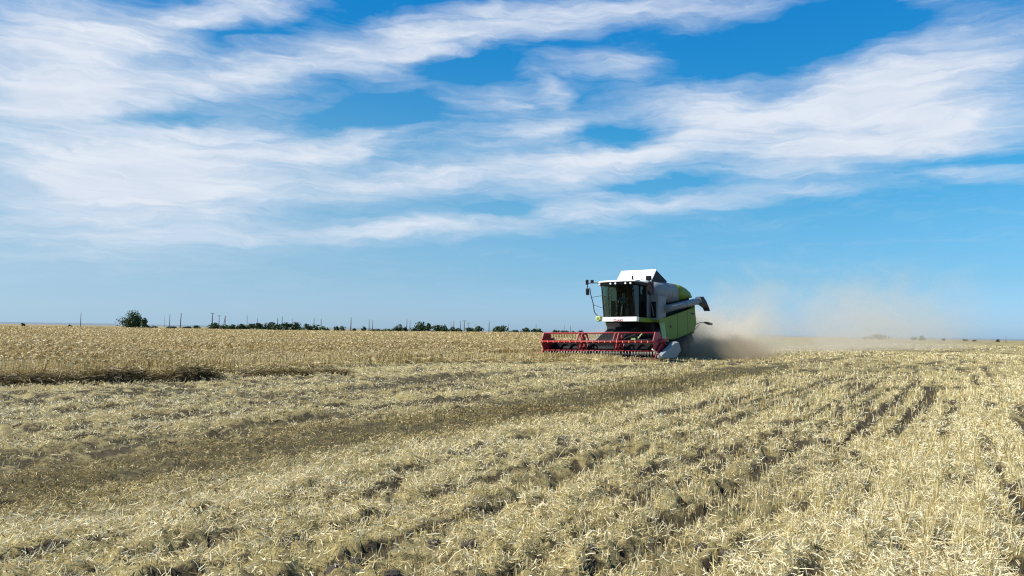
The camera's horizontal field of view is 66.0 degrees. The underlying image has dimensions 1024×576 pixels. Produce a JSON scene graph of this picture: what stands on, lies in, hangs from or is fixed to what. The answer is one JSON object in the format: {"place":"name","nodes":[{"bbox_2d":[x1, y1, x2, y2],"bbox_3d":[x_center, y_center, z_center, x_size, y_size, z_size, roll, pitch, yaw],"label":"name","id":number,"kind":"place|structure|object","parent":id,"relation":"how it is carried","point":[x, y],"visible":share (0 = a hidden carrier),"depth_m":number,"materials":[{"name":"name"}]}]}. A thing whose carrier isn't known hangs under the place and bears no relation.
{"place":"outdoors","nodes":[
{"label":"outdoors","id":0,"kind":"place"},
{"bbox_2d":[0,325,709,375],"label":"wheat field","id":1,"kind":"structure","parent":0,"point":[25,348],"depth_m":34.60,"materials":[{"name":"plant"}]},
{"bbox_2d":[460,539,479,549],"bbox_3d":[-0.244,1.499,4.582,0.116,0.069,0.106,-1,-4,30],"label":"earth clod","id":2,"kind":"object","parent":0,"point":[467,542],"visible":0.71,"depth_m":4.55,"materials":[{"name":"grey soil"}]},
{"bbox_2d":[0,324,1023,575],"bbox_3d":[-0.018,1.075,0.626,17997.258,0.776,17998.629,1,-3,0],"label":"ground","id":3,"kind":"structure","parent":0,"point":[416,558],"depth_m":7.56,"materials":[{"name":"beige plant"}]},
{"bbox_2d":[0,360,179,385],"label":"straw heap","id":4,"kind":"object","parent":3,"relation":"on","point":[137,375],"visible":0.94,"depth_m":17.24,"materials":[{"name":"brown plant"}]},
{"bbox_2d":[115,310,143,327],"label":"tree","id":5,"kind":"object","parent":3,"relation":"on","point":[133,320],"visible":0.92,"depth_m":297.69,"materials":[{"name":"green plant"}]},
{"bbox_2d":[140,318,150,327],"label":"bush","id":6,"kind":"object","parent":3,"relation":"on","point":[144,322],"visible":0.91,"depth_m":295.07,"materials":[{"name":"green plant"}]},
{"bbox_2d":[148,358,231,381],"bbox_3d":[-7.624,1.954,18.785,2.053,0.533,1.209,4,-4,-41],"label":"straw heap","id":7,"kind":"object","parent":3,"relation":"on","point":[193,373],"visible":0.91,"depth_m":18.71,"materials":[{"name":"brown plant"}]},
{"bbox_2d":[210,323,220,328],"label":"tree","id":8,"kind":"object","parent":3,"relation":"on","point":[214,325],"visible":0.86,"depth_m":304.60,"materials":[{"name":"green plant"}]},
{"bbox_2d":[225,324,236,328],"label":"tree","id":9,"kind":"object","parent":3,"relation":"on","point":[232,326],"visible":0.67,"depth_m":309.33,"materials":[{"name":"green plant"}]},
{"bbox_2d":[235,324,248,328],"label":"tree","id":10,"kind":"object","parent":3,"relation":"on","point":[242,326],"visible":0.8,"depth_m":301.23,"materials":[{"name":"green plant"}]},
{"bbox_2d":[252,323,267,329],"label":"tree","id":11,"kind":"object","parent":3,"relation":"on","point":[259,326],"visible":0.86,"depth_m":305.74,"materials":[{"name":"green plant"}]},
{"bbox_2d":[264,322,275,329],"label":"tree","id":12,"kind":"object","parent":3,"relation":"on","point":[269,325],"visible":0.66,"depth_m":319.78,"materials":[{"name":"green plant"}]},
{"bbox_2d":[232,363,316,377],"bbox_3d":[-6.390,2.187,21.425,2.633,0.424,1.335,3,-4,-38],"label":"straw heap","id":13,"kind":"object","parent":3,"relation":"on","point":[294,370],"visible":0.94,"depth_m":21.27,"materials":[{"name":"beige plant"}]},
{"bbox_2d":[272,324,283,329],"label":"tree","id":14,"kind":"object","parent":3,"relation":"on","point":[275,326],"visible":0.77,"depth_m":310.22,"materials":[{"name":"green plant"}]},
{"bbox_2d":[278,322,291,329],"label":"tree","id":15,"kind":"object","parent":3,"relation":"on","point":[285,325],"visible":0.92,"depth_m":302.09,"materials":[{"name":"green plant"}]},
{"bbox_2d":[289,322,301,329],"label":"tree","id":16,"kind":"object","parent":3,"relation":"on","point":[296,326],"visible":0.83,"depth_m":315.31,"materials":[{"name":"green plant"}]},
{"bbox_2d":[300,324,313,329],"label":"tree","id":17,"kind":"object","parent":3,"relation":"on","point":[306,326],"visible":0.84,"depth_m":306.55,"materials":[{"name":"green plant"}]},
{"bbox_2d":[310,325,319,329],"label":"tree","id":18,"kind":"object","parent":3,"relation":"on","point":[315,327],"visible":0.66,"depth_m":320.46,"materials":[{"name":"green plant"}]},
{"bbox_2d":[319,326,329,329],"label":"bush","id":19,"kind":"object","parent":3,"relation":"on","point":[322,328],"visible":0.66,"depth_m":311.55,"materials":[{"name":"green plant"}]},
{"bbox_2d":[309,364,358,374],"bbox_3d":[-5.264,2.325,22.658,1.148,0.332,2.097,-2,-4,39],"label":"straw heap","id":20,"kind":"object","parent":3,"relation":"on","point":[325,370],"visible":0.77,"depth_m":22.64,"materials":[{"name":"beige plant"}]},
{"bbox_2d":[326,564,343,573],"bbox_3d":[-0.915,1.463,4.070,0.108,0.068,0.104,-2,-4,41],"label":"earth clod","id":21,"kind":"object","parent":3,"relation":"on","point":[330,568],"visible":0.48,"depth_m":4.05,"materials":[{"name":"soil"}]},
{"bbox_2d":[349,556,368,566],"bbox_3d":[-0.822,1.468,4.200,0.121,0.068,0.099,2,-3,-11],"label":"earth clod","id":22,"kind":"object","parent":3,"relation":"on","point":[352,560],"visible":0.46,"depth_m":4.18,"materials":[{"name":"soil"}]},
{"bbox_2d":[384,569,401,575],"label":"earth clod","id":23,"kind":"object","parent":3,"relation":"on","point":[390,572],"visible":0.99,"depth_m":4.05,"materials":[{"name":"soil"}]},
{"bbox_2d":[393,324,401,330],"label":"tree","id":24,"kind":"object","parent":3,"relation":"on","point":[397,328],"visible":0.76,"depth_m":317.56,"materials":[{"name":"green plant"}]},
{"bbox_2d":[414,321,426,330],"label":"tree","id":25,"kind":"object","parent":3,"relation":"on","point":[420,327],"visible":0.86,"depth_m":313.80,"materials":[{"name":"green plant"}]},
{"bbox_2d":[424,323,431,330],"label":"tree","id":26,"kind":"object","parent":3,"relation":"on","point":[427,327],"visible":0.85,"depth_m":304.97,"materials":[{"name":"green plant"}]},
{"bbox_2d":[427,539,442,545],"bbox_3d":[-0.466,1.531,4.711,0.105,0.060,0.099,3,-4,-35],"label":"earth clod","id":27,"kind":"object","parent":3,"relation":"on","point":[433,543],"visible":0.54,"depth_m":4.68,"materials":[{"name":"grey soil"}]},
{"bbox_2d":[431,324,441,330],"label":"tree","id":28,"kind":"object","parent":3,"relation":"on","point":[436,328],"visible":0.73,"depth_m":318.21,"materials":[{"name":"green plant"}]},
{"bbox_2d":[440,324,447,331],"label":"tree","id":29,"kind":"object","parent":3,"relation":"on","point":[444,328],"visible":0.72,"depth_m":309.82,"materials":[{"name":"green plant"}]},
{"bbox_2d":[447,326,457,331],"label":"tree","id":30,"kind":"object","parent":3,"relation":"on","point":[452,328],"visible":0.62,"depth_m":300.79,"materials":[{"name":"green plant"}]},
{"bbox_2d":[465,327,474,331],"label":"bush","id":31,"kind":"object","parent":3,"relation":"on","point":[469,329],"visible":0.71,"depth_m":306.42,"materials":[{"name":"green plant"}]},
{"bbox_2d":[474,326,483,331],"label":"tree","id":32,"kind":"object","parent":3,"relation":"on","point":[478,329],"visible":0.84,"depth_m":320.51,"materials":[{"name":"green plant"}]},
{"bbox_2d":[492,325,507,331],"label":"tree","id":33,"kind":"object","parent":3,"relation":"on","point":[500,329],"visible":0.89,"depth_m":310.50,"materials":[{"name":"green plant"}]},
{"bbox_2d":[520,327,529,331],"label":"bush","id":34,"kind":"object","parent":3,"relation":"on","point":[525,329],"visible":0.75,"depth_m":315.92,"materials":[{"name":"green plant"}]},
{"bbox_2d":[583,544,598,553],"bbox_3d":[0.442,1.506,4.516,0.106,0.074,0.114,2,-3,-19],"label":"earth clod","id":35,"kind":"object","parent":3,"relation":"on","point":[592,548],"visible":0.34,"depth_m":4.49,"materials":[{"name":"grey soil"}]},
{"bbox_2d":[540,269,712,359],"bbox_3d":[7.195,1.414,42.864,6.820,4.757,11.915,-2,-5,34],"label":"combine harvester","id":36,"kind":"object","parent":3,"relation":"on","point":[647,314],"visible":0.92,"depth_m":40.34,"materials":[{"name":"metal"}]},
{"bbox_2d":[721,549,734,557],"bbox_3d":[1.281,1.573,4.647,0.096,0.058,0.098,-1,-4,35],"label":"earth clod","id":37,"kind":"object","parent":3,"relation":"on","point":[722,552],"visible":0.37,"depth_m":4.63,"materials":[{"name":"soil"}]},
{"bbox_2d":[872,333,891,339],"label":"tree","id":38,"kind":"object","parent":3,"relation":"on","point":[880,336],"visible":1,"depth_m":616.60,"materials":[{"name":"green plant"}]},
{"bbox_2d":[950,554,962,561],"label":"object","id":39,"kind":"object","parent":3,"relation":"on","point":[951,556],"visible":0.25,"depth_m":4.30,"materials":[{"name":"beige plant"}]},
{"bbox_2d":[0,322,1023,340],"bbox_3d":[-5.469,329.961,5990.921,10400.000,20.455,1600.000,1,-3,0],"label":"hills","id":40,"kind":"structure","parent":0,"point":[96,324],"depth_m":5615.76,"materials":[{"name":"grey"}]},
{"bbox_2d":[0,0,1023,338],"label":"sky","id":41,"kind":"structure","parent":0,"point":[843,168],"materials":[{"name":"blue"}]},
{"bbox_2d":[694,543,706,551],"bbox_3d":[1.138,1.560,4.735,0.086,0.055,0.088,0,-3,14],"label":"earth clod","id":42,"kind":"object","parent":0,"point":[699,545],"visible":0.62,"depth_m":4.72,"materials":[{"name":"grey soil"}]}
]}

